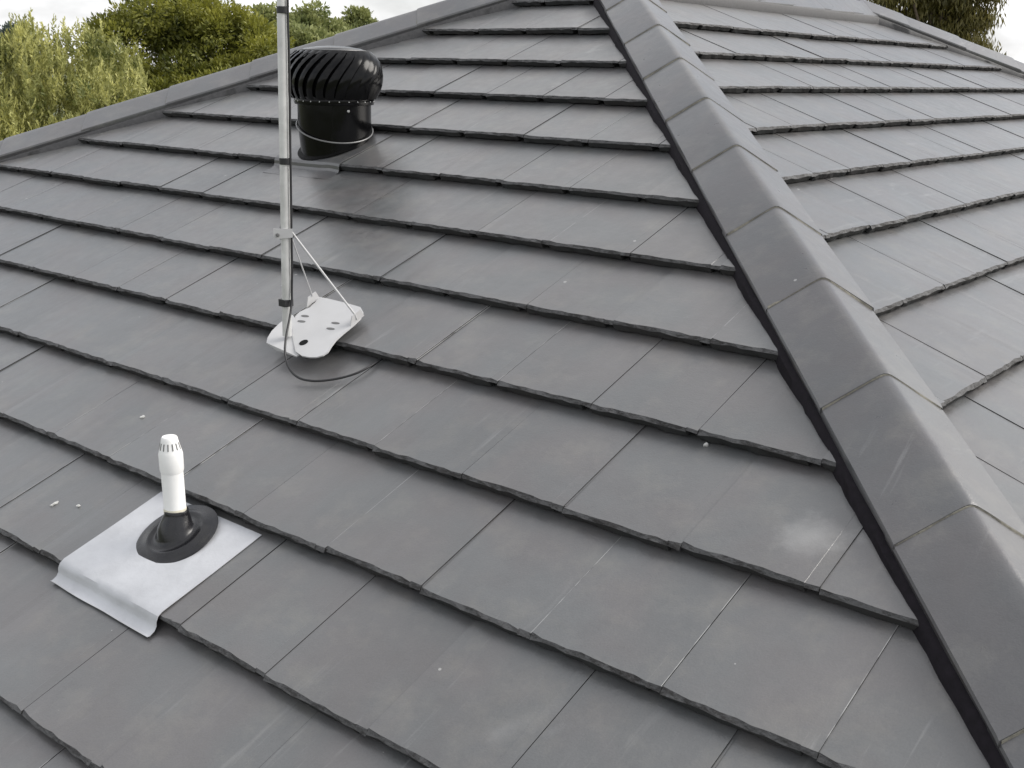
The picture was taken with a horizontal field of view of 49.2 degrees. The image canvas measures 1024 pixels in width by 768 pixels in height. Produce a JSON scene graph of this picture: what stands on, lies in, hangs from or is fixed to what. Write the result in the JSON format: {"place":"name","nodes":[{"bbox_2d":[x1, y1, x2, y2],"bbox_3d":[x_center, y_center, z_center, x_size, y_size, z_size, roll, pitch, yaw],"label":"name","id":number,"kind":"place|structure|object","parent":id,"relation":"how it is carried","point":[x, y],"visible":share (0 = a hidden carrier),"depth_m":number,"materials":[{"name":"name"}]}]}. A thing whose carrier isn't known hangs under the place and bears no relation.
{"place":"outdoors","nodes":[
{"label":"outdoors","id":0,"kind":"place"},
{"bbox_2d":[0,65,162,120],"bbox_3d":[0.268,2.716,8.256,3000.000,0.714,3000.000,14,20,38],"label":"ground","id":1,"kind":"structure","parent":0,"point":[64,83],"depth_m":255.75,"materials":[{"name":"green plant"}]},
{"bbox_2d":[0,20,41,69],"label":"tree","id":2,"kind":"object","parent":1,"relation":"on","point":[5,26],"visible":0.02,"depth_m":59.05,"materials":[{"name":"green plant"}]},
{"bbox_2d":[0,8,154,140],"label":"leafy bush","id":3,"kind":"object","parent":1,"relation":"on","point":[26,92],"visible":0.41,"depth_m":12.33,"materials":[{"name":"green plant"}]},
{"bbox_2d":[70,0,296,108],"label":"bushy tree","id":4,"kind":"object","parent":1,"relation":"on","point":[194,37],"visible":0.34,"depth_m":17.16,"materials":[{"name":"green plant"}]},
{"bbox_2d":[249,1,300,31],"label":"distant tree","id":5,"kind":"object","parent":1,"relation":"on","point":[270,11],"visible":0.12,"depth_m":43.61,"materials":[{"name":"green plant"}]},
{"bbox_2d":[229,20,357,66],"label":"distant tree","id":6,"kind":"object","parent":1,"relation":"on","point":[301,35],"visible":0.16,"depth_m":40.64,"materials":[{"name":"green plant"}]},
{"bbox_2d":[289,0,348,34],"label":"distant tree","id":7,"kind":"object","parent":1,"relation":"on","point":[318,18],"visible":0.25,"depth_m":49.57,"materials":[{"name":"green plant"}]},
{"bbox_2d":[340,5,378,30],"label":"distant tree","id":8,"kind":"object","parent":1,"relation":"on","point":[360,16],"visible":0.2,"depth_m":53.67,"materials":[{"name":"green plant"}]},
{"bbox_2d":[866,0,1008,54],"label":"gum tree","id":9,"kind":"object","parent":1,"relation":"on","point":[962,19],"visible":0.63,"depth_m":23.86,"materials":[{"name":"green plant"}]},
{"bbox_2d":[0,0,1023,767],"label":"house","id":10,"kind":"structure","parent":0,"point":[600,272],"depth_m":2.83,"materials":[{"name":"grey tile"}]},
{"bbox_2d":[50,434,261,636],"bbox_3d":[-0.847,0.309,2.628,0.410,0.362,0.319,14,20,38],"label":"pipe vent","id":11,"kind":"object","parent":10,"relation":"on","point":[142,568],"visible":1,"depth_m":2.63,"materials":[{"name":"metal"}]},
{"bbox_2d":[266,0,382,381],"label":"antenna mast","id":12,"kind":"object","parent":10,"relation":"on","point":[320,327],"visible":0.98,"depth_m":3.20,"materials":[{"name":"silver metal"}]},
{"bbox_2d":[263,46,391,178],"bbox_3d":[-0.726,-1.022,4.538,0.396,0.672,0.412,14,20,38],"label":"turbine ventilator","id":13,"kind":"object","parent":10,"relation":"on","point":[335,91],"visible":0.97,"depth_m":4.39,"materials":[{"name":"black metal"}]},
{"bbox_2d":[0,0,1023,65],"label":"sky","id":14,"kind":"structure","parent":0,"point":[1010,36],"materials":[{"name":"white"}]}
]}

